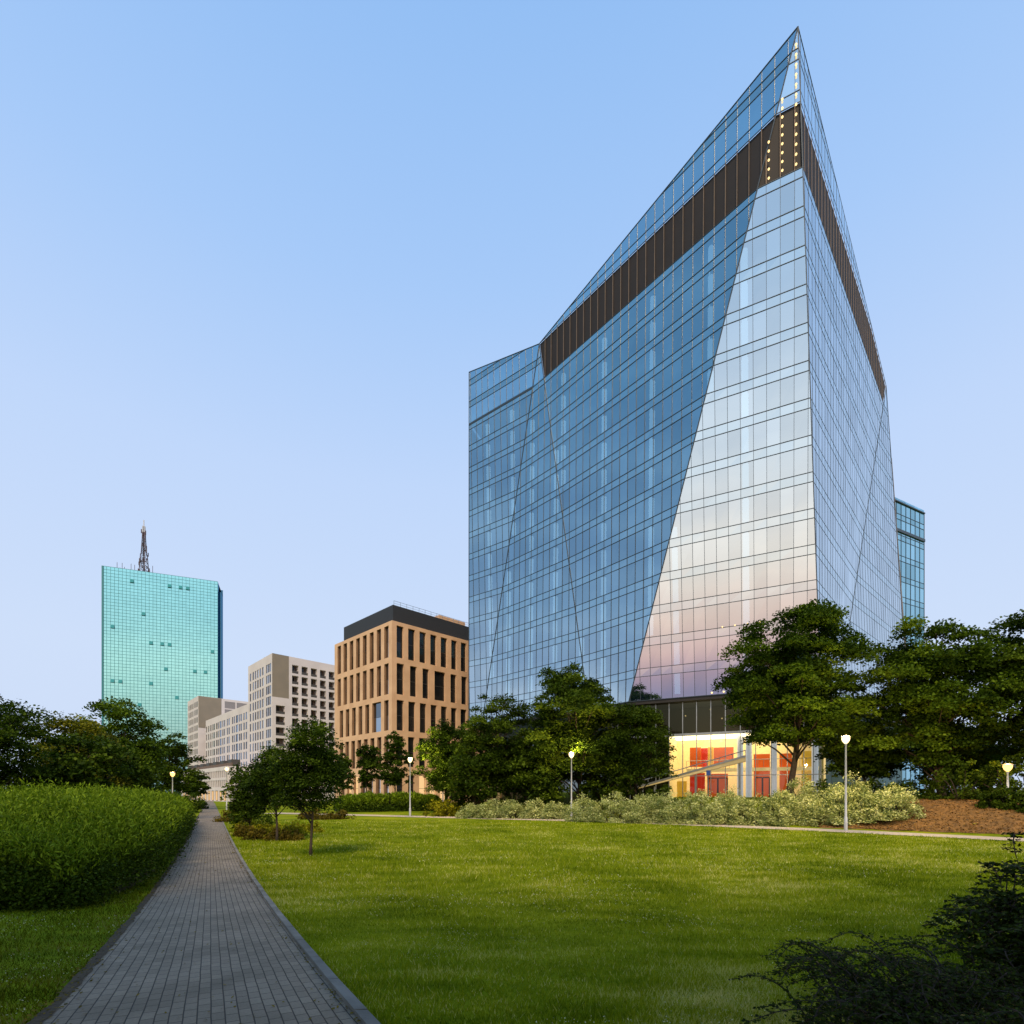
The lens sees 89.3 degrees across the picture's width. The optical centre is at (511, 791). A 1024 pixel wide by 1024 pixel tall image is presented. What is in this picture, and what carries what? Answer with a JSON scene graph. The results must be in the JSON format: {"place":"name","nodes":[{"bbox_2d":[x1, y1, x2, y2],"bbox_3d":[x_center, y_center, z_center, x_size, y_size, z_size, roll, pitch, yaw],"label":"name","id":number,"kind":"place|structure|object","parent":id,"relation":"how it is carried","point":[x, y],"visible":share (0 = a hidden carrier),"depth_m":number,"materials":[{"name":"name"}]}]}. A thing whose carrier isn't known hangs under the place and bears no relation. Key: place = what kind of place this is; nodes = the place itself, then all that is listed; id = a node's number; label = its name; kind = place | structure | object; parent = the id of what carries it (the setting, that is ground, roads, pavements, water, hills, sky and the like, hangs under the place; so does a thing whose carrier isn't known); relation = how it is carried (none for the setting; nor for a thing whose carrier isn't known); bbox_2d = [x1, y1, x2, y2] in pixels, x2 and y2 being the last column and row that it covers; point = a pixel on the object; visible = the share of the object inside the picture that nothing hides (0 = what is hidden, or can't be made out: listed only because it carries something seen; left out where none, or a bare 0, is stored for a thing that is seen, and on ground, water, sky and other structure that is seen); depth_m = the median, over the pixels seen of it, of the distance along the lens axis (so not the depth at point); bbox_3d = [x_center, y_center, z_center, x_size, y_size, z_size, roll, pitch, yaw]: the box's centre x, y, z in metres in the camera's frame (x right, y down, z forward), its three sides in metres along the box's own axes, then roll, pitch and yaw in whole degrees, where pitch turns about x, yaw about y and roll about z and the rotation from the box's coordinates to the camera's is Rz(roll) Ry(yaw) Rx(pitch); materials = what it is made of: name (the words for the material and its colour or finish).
{"place":"outdoors","nodes":[
{"label":"outdoors","id":0,"kind":"place"},
{"bbox_2d":[248,653,334,800],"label":"apartment tower","id":1,"kind":"structure","parent":0,"point":[284,691],"depth_m":147.43,"materials":[{"name":"beige concrete"}]},
{"bbox_2d":[0,795,1023,1023],"bbox_3d":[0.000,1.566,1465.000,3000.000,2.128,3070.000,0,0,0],"label":"ground","id":2,"kind":"structure","parent":0,"point":[220,806],"depth_m":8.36,"materials":[{"name":"green plant"}]},
{"bbox_2d":[0,694,60,790],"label":"park tree","id":3,"kind":"object","parent":2,"relation":"on","point":[11,769],"visible":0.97,"depth_m":27.99,"materials":[{"name":"green plant"}]},
{"bbox_2d":[18,710,133,788],"bbox_3d":[-31.570,-1.565,37.835,6.771,8.670,6.433,0,0,32],"label":"park tree","id":4,"kind":"object","parent":2,"relation":"on","point":[68,726],"visible":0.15,"depth_m":37.51,"materials":[{"name":"green plant"}]},
{"bbox_2d":[24,729,140,793],"bbox_3d":[-25.846,-0.497,30.871,5.630,6.475,5.937,0,0,0],"label":"park tree","id":5,"kind":"object","parent":2,"relation":"on","point":[81,769],"visible":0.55,"depth_m":30.39,"materials":[{"name":"green plant"}]},
{"bbox_2d":[0,866,165,1023],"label":"verge grass","id":6,"kind":"structure","parent":2,"relation":"on","point":[33,985],"depth_m":6.29,"materials":[{"name":"green plant"}]},
{"bbox_2d":[0,776,199,912],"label":"tall hedge","id":7,"kind":"object","parent":2,"relation":"on","point":[66,848],"visible":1,"depth_m":10.82,"materials":[{"name":"green plant"}]},
{"bbox_2d":[26,814,199,1023],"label":"soil edge","id":8,"kind":"object","parent":2,"relation":"on","point":[100,954],"visible":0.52,"depth_m":5.44,"materials":[{"name":"brown soil"}]},
{"bbox_2d":[69,695,171,791],"bbox_3d":[-34.589,-2.815,45.793,7.675,11.213,8.497,0,0,0],"label":"park tree","id":9,"kind":"object","parent":2,"relation":"on","point":[147,745],"visible":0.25,"depth_m":45.43,"materials":[{"name":"green plant"}]},
{"bbox_2d":[99,740,162,790],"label":"park tree","id":10,"kind":"object","parent":2,"relation":"on","point":[140,767],"visible":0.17,"depth_m":41.32,"materials":[{"name":"green plant"}]},
{"bbox_2d":[102,520,222,790],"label":"teal tower","id":11,"kind":"structure","parent":2,"relation":"on","point":[162,647],"depth_m":248.03,"materials":[{"name":"glass"}]},
{"bbox_2d":[152,731,210,794],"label":"park tree","id":12,"kind":"object","parent":2,"relation":"on","point":[179,751],"visible":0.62,"depth_m":74.41,"materials":[{"name":"green plant"}]},
{"bbox_2d":[175,791,203,812],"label":"rounded shrub","id":13,"kind":"object","parent":2,"relation":"on","point":[191,797],"visible":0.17,"depth_m":66.11,"materials":[{"name":"green plant"}]},
{"bbox_2d":[182,776,210,799],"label":"park tree","id":14,"kind":"object","parent":2,"relation":"on","point":[200,785],"visible":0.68,"depth_m":90.31,"materials":[{"name":"green plant"}]},
{"bbox_2d":[42,801,361,1023],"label":"footpath","id":15,"kind":"structure","parent":2,"relation":"on","point":[248,975],"depth_m":5.39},
{"bbox_2d":[21,833,360,1023],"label":"fallen leaves","id":16,"kind":"object","parent":15,"relation":"on","point":[25,1019],"visible":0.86,"depth_m":5.03,"materials":[{"name":"brown plant"}]},
{"bbox_2d":[181,704,249,801],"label":"apartment wing","id":17,"kind":"structure","parent":2,"relation":"on","point":[227,739],"depth_m":164.69,"materials":[{"name":"beige concrete"}]},
{"bbox_2d":[188,696,247,765],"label":"apartment block","id":18,"kind":"structure","parent":2,"relation":"on","point":[202,710],"depth_m":199.38,"materials":[{"name":"beige concrete"}]},
{"bbox_2d":[232,824,257,836],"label":"brown shrub","id":19,"kind":"object","parent":2,"relation":"on","point":[242,832],"visible":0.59,"depth_m":29.65,"materials":[{"name":"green plant"}]},
{"bbox_2d":[220,760,271,831],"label":"young tree","id":20,"kind":"object","parent":2,"relation":"on","point":[238,804],"visible":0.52,"depth_m":30.92,"materials":[{"name":"green plant"}]},
{"bbox_2d":[227,812,275,827],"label":"rounded shrub","id":21,"kind":"object","parent":2,"relation":"on","point":[268,817],"visible":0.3,"depth_m":36.90,"materials":[{"name":"green plant"}]},
{"bbox_2d":[240,828,275,840],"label":"brown shrub","id":22,"kind":"object","parent":2,"relation":"on","point":[252,835],"visible":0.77,"depth_m":27.38,"materials":[{"name":"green plant"}]},
{"bbox_2d":[238,740,302,840],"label":"young tree","id":23,"kind":"object","parent":2,"relation":"on","point":[263,790],"visible":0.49,"depth_m":25.94,"materials":[{"name":"green plant"}]},
{"bbox_2d":[262,827,292,840],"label":"brown shrub","id":24,"kind":"object","parent":2,"relation":"on","point":[273,833],"visible":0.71,"depth_m":27.04,"materials":[{"name":"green plant"}]},
{"bbox_2d":[271,820,307,835],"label":"gold shrub","id":25,"kind":"object","parent":2,"relation":"on","point":[292,829],"visible":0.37,"depth_m":30.10,"materials":[{"name":"green plant"}]},
{"bbox_2d":[281,829,305,840],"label":"brown shrub","id":26,"kind":"object","parent":2,"relation":"on","point":[297,835],"visible":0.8,"depth_m":27.11,"materials":[{"name":"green plant"}]},
{"bbox_2d":[214,803,380,1023],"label":"kerb","id":27,"kind":"structure","parent":2,"relation":"on","point":[358,1008],"depth_m":5.24,"materials":[{"name":"concrete"}]},
{"bbox_2d":[290,821,324,832],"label":"gold shrub","id":28,"kind":"object","parent":2,"relation":"on","point":[307,828],"visible":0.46,"depth_m":32.98,"materials":[{"name":"green plant"}]},
{"bbox_2d":[263,715,355,855],"bbox_3d":[-7.597,-0.197,19.575,3.150,5.576,3.131,0,0,0],"label":"young tree","id":29,"kind":"object","parent":2,"relation":"on","point":[322,768],"visible":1,"depth_m":19.00,"materials":[{"name":"green plant"}]},
{"bbox_2d":[295,807,354,819],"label":"rounded shrub","id":30,"kind":"object","parent":2,"relation":"on","point":[342,813],"visible":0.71,"depth_m":49.58,"materials":[{"name":"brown plant"}]},
{"bbox_2d":[328,749,355,795],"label":"young tree","id":31,"kind":"object","parent":2,"relation":"on","point":[349,765],"visible":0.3,"depth_m":85.47,"materials":[{"name":"green plant"}]},
{"bbox_2d":[356,743,380,791],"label":"young tree","id":32,"kind":"object","parent":2,"relation":"on","point":[366,762],"visible":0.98,"depth_m":82.43,"materials":[{"name":"green plant"}]},
{"bbox_2d":[332,790,441,811],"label":"hedge","id":33,"kind":"object","parent":2,"relation":"on","point":[367,801],"visible":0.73,"depth_m":66.08,"materials":[{"name":"green plant"}]},
{"bbox_2d":[374,731,415,791],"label":"young tree","id":34,"kind":"object","parent":2,"relation":"on","point":[390,756],"visible":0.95,"depth_m":81.10,"materials":[{"name":"green plant"}]},
{"bbox_2d":[335,601,487,801],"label":"tan building","id":35,"kind":"structure","parent":2,"relation":"on","point":[402,672],"depth_m":114.78,"materials":[{"name":"stone"}]},
{"bbox_2d":[374,703,380,731],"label":"window","id":36,"kind":"structure","parent":35,"relation":"in","point":[377,706],"depth_m":112.98,"materials":[{"name":"blue glass"}]},
{"bbox_2d":[397,664,401,694],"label":"window","id":37,"kind":"structure","parent":35,"relation":"in","point":[399,667],"depth_m":109.94,"materials":[{"name":"black glass"}]},
{"bbox_2d":[397,626,401,657],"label":"window","id":38,"kind":"structure","parent":35,"relation":"in","point":[399,629],"depth_m":109.94,"materials":[{"name":"black glass"}]},
{"bbox_2d":[397,700,402,730],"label":"window","id":39,"kind":"structure","parent":35,"relation":"in","point":[399,703],"depth_m":110.13,"materials":[{"name":"black glass"}]},
{"bbox_2d":[408,702,413,731],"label":"window","id":40,"kind":"structure","parent":35,"relation":"in","point":[410,704],"depth_m":112.08,"materials":[{"name":"black glass"}]},
{"bbox_2d":[408,630,413,660],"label":"window","id":41,"kind":"structure","parent":35,"relation":"in","point":[410,633],"depth_m":111.98,"materials":[{"name":"black glass"}]},
{"bbox_2d":[435,672,443,700],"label":"window","id":42,"kind":"structure","parent":35,"relation":"in","point":[439,677],"depth_m":117.43,"materials":[{"name":"black glass"}]},
{"bbox_2d":[421,799,460,816],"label":"rounded shrub","id":43,"kind":"object","parent":2,"relation":"on","point":[446,810],"visible":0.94,"depth_m":55.50,"materials":[{"name":"green plant"}]},
{"bbox_2d":[411,718,475,799],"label":"street tree","id":44,"kind":"object","parent":2,"relation":"on","point":[442,748],"visible":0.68,"depth_m":58.50,"materials":[{"name":"green plant"}]},
{"bbox_2d":[455,802,480,818],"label":"variegated shrub","id":45,"kind":"object","parent":2,"relation":"on","point":[468,811],"visible":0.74,"depth_m":51.82,"materials":[{"name":"green plant"}]},
{"bbox_2d":[444,742,510,808],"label":"street tree","id":46,"kind":"object","parent":2,"relation":"on","point":[471,787],"visible":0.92,"depth_m":54.27,"materials":[{"name":"green plant"}]},
{"bbox_2d":[473,798,505,818],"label":"variegated shrub","id":47,"kind":"object","parent":2,"relation":"on","point":[485,812],"visible":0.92,"depth_m":51.20,"materials":[{"name":"green plant"}]},
{"bbox_2d":[459,693,534,803],"bbox_3d":[-1.558,-4.140,56.934,8.855,13.684,8.904,0,0,0],"label":"street tree","id":48,"kind":"object","parent":2,"relation":"on","point":[493,737],"visible":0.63,"depth_m":55.38,"materials":[{"name":"green plant"}]},
{"bbox_2d":[500,798,524,818],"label":"variegated shrub","id":49,"kind":"object","parent":2,"relation":"on","point":[512,809],"visible":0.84,"depth_m":50.93,"materials":[{"name":"green plant"}]},
{"bbox_2d":[495,734,541,805],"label":"street tree","id":50,"kind":"object","parent":2,"relation":"on","point":[513,767],"visible":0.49,"depth_m":55.34,"materials":[{"name":"green plant"}]},
{"bbox_2d":[518,797,546,818],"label":"variegated shrub","id":51,"kind":"object","parent":2,"relation":"on","point":[530,812],"visible":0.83,"depth_m":50.66,"materials":[{"name":"green plant"}]},
{"bbox_2d":[512,745,573,806],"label":"street tree","id":52,"kind":"object","parent":2,"relation":"on","point":[548,790],"visible":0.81,"depth_m":53.16,"materials":[{"name":"green plant"}]},
{"bbox_2d":[537,801,567,818],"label":"variegated shrub","id":53,"kind":"object","parent":2,"relation":"on","point":[553,811],"visible":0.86,"depth_m":49.98,"materials":[{"name":"green plant"}]},
{"bbox_2d":[516,661,637,805],"bbox_3d":[6.805,-5.767,54.276,12.779,16.300,13.422,0,0,0],"label":"street tree","id":54,"kind":"object","parent":2,"relation":"on","point":[586,706],"visible":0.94,"depth_m":52.03,"materials":[{"name":"green plant"}]},
{"bbox_2d":[562,792,607,822],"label":"variegated shrub","id":55,"kind":"object","parent":2,"relation":"on","point":[582,813],"visible":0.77,"depth_m":45.10,"materials":[{"name":"green plant"}]},
{"bbox_2d":[567,724,640,799],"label":"street tree","id":56,"kind":"object","parent":2,"relation":"on","point":[596,782],"visible":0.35,"depth_m":52.88,"materials":[{"name":"green plant"}]},
{"bbox_2d":[589,791,631,822],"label":"variegated shrub","id":57,"kind":"object","parent":2,"relation":"on","point":[617,807],"visible":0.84,"depth_m":44.44,"materials":[{"name":"green plant"}]},
{"bbox_2d":[599,778,643,809],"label":"dark shrub","id":58,"kind":"object","parent":2,"relation":"on","point":[624,789],"visible":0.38,"depth_m":52.22,"materials":[{"name":"green plant"}]},
{"bbox_2d":[589,702,678,799],"bbox_3d":[12.598,-3.817,52.747,9.261,11.195,9.060,0,0,36],"label":"street tree","id":59,"kind":"object","parent":2,"relation":"on","point":[641,724],"visible":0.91,"depth_m":50.99,"materials":[{"name":"green plant"}]},
{"bbox_2d":[622,793,655,823],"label":"variegated shrub","id":60,"kind":"object","parent":2,"relation":"on","point":[637,815],"visible":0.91,"depth_m":43.48,"materials":[{"name":"green plant"}]},
{"bbox_2d":[634,783,686,804],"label":"dark shrub","id":61,"kind":"object","parent":2,"relation":"on","point":[666,787],"visible":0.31,"depth_m":50.36,"materials":[{"name":"green plant"}]},
{"bbox_2d":[648,789,687,823],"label":"variegated shrub","id":62,"kind":"object","parent":2,"relation":"on","point":[671,817],"visible":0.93,"depth_m":42.79,"materials":[{"name":"green plant"}]},
{"bbox_2d":[638,750,745,795],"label":"access ramp","id":63,"kind":"structure","parent":2,"relation":"on","point":[737,760],"depth_m":60.88,"materials":[{"name":"concrete"}]},
{"bbox_2d":[468,26,924,804],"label":"glass tower","id":64,"kind":"structure","parent":2,"relation":"on","point":[680,460],"depth_m":64.81,"materials":[{"name":"blue glass"}]},
{"bbox_2d":[677,788,717,824],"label":"variegated shrub","id":65,"kind":"object","parent":2,"relation":"on","point":[692,819],"visible":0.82,"depth_m":41.66,"materials":[{"name":"green plant"}]},
{"bbox_2d":[701,793,747,825],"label":"variegated shrub","id":66,"kind":"object","parent":2,"relation":"on","point":[720,815],"visible":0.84,"depth_m":40.92,"materials":[{"name":"green plant"}]},
{"bbox_2d":[713,784,745,823],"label":"variegated shrub","id":67,"kind":"object","parent":2,"relation":"on","point":[732,792],"visible":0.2,"depth_m":42.62,"materials":[{"name":"green plant"}]},
{"bbox_2d":[725,792,776,825],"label":"variegated shrub","id":68,"kind":"object","parent":2,"relation":"on","point":[752,816],"visible":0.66,"depth_m":40.42,"materials":[{"name":"green plant"}]},
{"bbox_2d":[760,787,801,826],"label":"variegated shrub","id":69,"kind":"object","parent":2,"relation":"on","point":[783,812],"visible":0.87,"depth_m":39.46,"materials":[{"name":"green plant"}]},
{"bbox_2d":[710,598,882,799],"bbox_3d":[24.936,-7.750,45.507,14.173,17.200,13.705,0,0,0],"label":"street tree","id":70,"kind":"object","parent":2,"relation":"on","point":[805,689],"visible":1,"depth_m":42.47,"materials":[{"name":"green plant"}]},
{"bbox_2d":[788,793,840,826],"bbox_3d":[22.666,1.322,39.342,3.838,2.472,3.538,0,0,0],"label":"variegated shrub","id":71,"kind":"object","parent":2,"relation":"on","point":[807,815],"visible":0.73,"depth_m":38.66,"materials":[{"name":"green plant"}]},
{"bbox_2d":[814,726,869,780],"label":"street tree","id":72,"kind":"object","parent":2,"relation":"on","point":[837,750],"visible":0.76,"depth_m":44.11,"materials":[{"name":"green plant"}]},
{"bbox_2d":[841,736,850,830],"bbox_3d":[22.200,-0.534,34.500,0.580,6.440,0.580,0,0,0],"label":"park lamp","id":73,"kind":"object","parent":2,"relation":"on","point":[845,740],"visible":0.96,"depth_m":34.44,"materials":[{"name":"grey metal"}]},
{"bbox_2d":[826,717,901,783],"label":"street tree","id":74,"kind":"object","parent":2,"relation":"on","point":[867,756],"visible":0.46,"depth_m":44.42,"materials":[{"name":"green plant"}]},
{"bbox_2d":[818,718,910,782],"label":"street tree","id":75,"kind":"object","parent":2,"relation":"on","point":[900,766],"visible":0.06,"depth_m":48.07,"materials":[{"name":"green plant"}]},
{"bbox_2d":[728,929,1023,1023],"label":"arching shrub","id":76,"kind":"object","parent":2,"relation":"on","point":[922,994],"visible":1,"depth_m":3.23,"materials":[{"name":"green plant"}]},
{"bbox_2d":[806,799,1023,834],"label":"mulch bank","id":77,"kind":"structure","parent":2,"relation":"on","point":[981,811],"depth_m":34.10,"materials":[{"name":"brown soil"}]},
{"bbox_2d":[780,774,825,812],"bbox_3d":[23.235,0.137,41.604,3.805,3.201,3.874,0,0,0],"label":"variegated shrub","id":78,"kind":"object","parent":77,"relation":"on","point":[810,789],"visible":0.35,"depth_m":41.31,"materials":[{"name":"green plant"}]},
{"bbox_2d":[799,778,849,798],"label":"dark shrub","id":79,"kind":"object","parent":77,"relation":"on","point":[823,785],"visible":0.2,"depth_m":43.55,"materials":[{"name":"green plant"}]},
{"bbox_2d":[816,782,859,824],"bbox_3d":[24.096,0.820,38.558,3.304,3.158,3.928,0,0,39],"label":"variegated shrub","id":80,"kind":"object","parent":77,"relation":"on","point":[832,815],"visible":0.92,"depth_m":37.71,"materials":[{"name":"green plant"}]},
{"bbox_2d":[828,771,873,810],"bbox_3d":[26.093,-0.158,39.694,3.924,3.273,3.458,0,0,0],"label":"variegated shrub","id":81,"kind":"object","parent":77,"relation":"on","point":[858,784],"visible":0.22,"depth_m":39.51,"materials":[{"name":"green plant"}]},
{"bbox_2d":[839,786,892,823],"bbox_3d":[25.704,0.872,37.460,3.726,2.684,3.529,0,0,0],"label":"variegated shrub","id":82,"kind":"object","parent":77,"relation":"on","point":[869,808],"visible":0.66,"depth_m":36.87,"materials":[{"name":"green plant"}]},
{"bbox_2d":[843,778,895,793],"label":"dark shrub","id":83,"kind":"object","parent":77,"relation":"on","point":[872,785],"visible":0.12,"depth_m":42.73,"materials":[{"name":"green plant"}]},
{"bbox_2d":[867,781,925,820],"bbox_3d":[26.881,0.603,36.630,3.756,2.786,3.965,0,0,0],"label":"variegated shrub","id":84,"kind":"object","parent":77,"relation":"on","point":[899,797],"visible":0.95,"depth_m":35.96,"materials":[{"name":"green plant"}]},
{"bbox_2d":[875,778,929,798],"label":"dark shrub","id":85,"kind":"object","parent":77,"relation":"on","point":[908,784],"visible":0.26,"depth_m":41.37,"materials":[{"name":"green plant"}]},
{"bbox_2d":[807,798,1023,833],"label":"bark chips","id":86,"kind":"object","parent":77,"relation":"on","point":[971,820],"visible":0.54,"depth_m":34.19,"materials":[{"name":"brown wood"}]},
{"bbox_2d":[914,763,966,799],"bbox_3d":[33.936,-0.890,41.102,4.020,3.494,3.500,0,0,0],"label":"dark shrub","id":87,"kind":"object","parent":77,"relation":"on","point":[929,788],"visible":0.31,"depth_m":40.70,"materials":[{"name":"green plant"}]},
{"bbox_2d":[929,759,999,799],"bbox_3d":[32.735,-0.767,37.602,4.465,3.246,3.548,0,0,0],"label":"dark shrub","id":88,"kind":"object","parent":77,"relation":"on","point":[957,794],"visible":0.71,"depth_m":37.35,"materials":[{"name":"green plant"}]},
{"bbox_2d":[975,789,1005,808],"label":"dark shrub","id":89,"kind":"object","parent":77,"relation":"on","point":[983,802],"visible":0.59,"depth_m":34.30,"materials":[{"name":"green plant"}]},
{"bbox_2d":[971,754,1023,799],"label":"dark shrub","id":90,"kind":"object","parent":77,"relation":"on","point":[996,766],"visible":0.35,"depth_m":36.16,"materials":[{"name":"green plant"}]},
{"bbox_2d":[988,785,1023,810],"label":"dark shrub","id":91,"kind":"object","parent":77,"relation":"on","point":[999,797],"visible":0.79,"depth_m":33.53,"materials":[{"name":"green plant"}]},
{"bbox_2d":[1007,791,1023,811],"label":"dark shrub","id":92,"kind":"object","parent":77,"relation":"on","point":[1019,797],"visible":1,"depth_m":32.84,"materials":[{"name":"green plant"}]},
{"bbox_2d":[853,614,1023,798],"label":"street tree","id":93,"kind":"object","parent":2,"relation":"on","point":[927,700],"visible":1,"depth_m":39.60,"materials":[{"name":"green plant"}]},
{"bbox_2d":[909,724,1012,788],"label":"street tree","id":94,"kind":"object","parent":2,"relation":"on","point":[989,752],"visible":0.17,"depth_m":43.99,"materials":[{"name":"green plant"}]},
{"bbox_2d":[921,831,1023,1009],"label":"arching shrub","id":95,"kind":"object","parent":2,"relation":"on","point":[1006,907],"visible":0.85,"depth_m":4.16,"materials":[{"name":"green plant"}]},
{"bbox_2d":[932,720,1023,779],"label":"street tree","id":96,"kind":"object","parent":2,"relation":"on","point":[996,759],"visible":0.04,"depth_m":47.04,"materials":[{"name":"green plant"}]},
{"bbox_2d":[970,609,1023,761],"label":"street tree","id":97,"kind":"object","parent":2,"relation":"on","point":[1014,654],"visible":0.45,"depth_m":39.09,"materials":[{"name":"green plant"}]},
{"bbox_2d":[0,0,1023,790],"label":"sky","id":98,"kind":"structure","parent":0,"point":[259,258],"materials":[{"name":"blue"}]},
{"bbox_2d":[266,813,1023,840],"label":"path","id":99,"kind":"structure","parent":0,"point":[903,833],"depth_m":36.55,"materials":[{"name":"grey concrete"}]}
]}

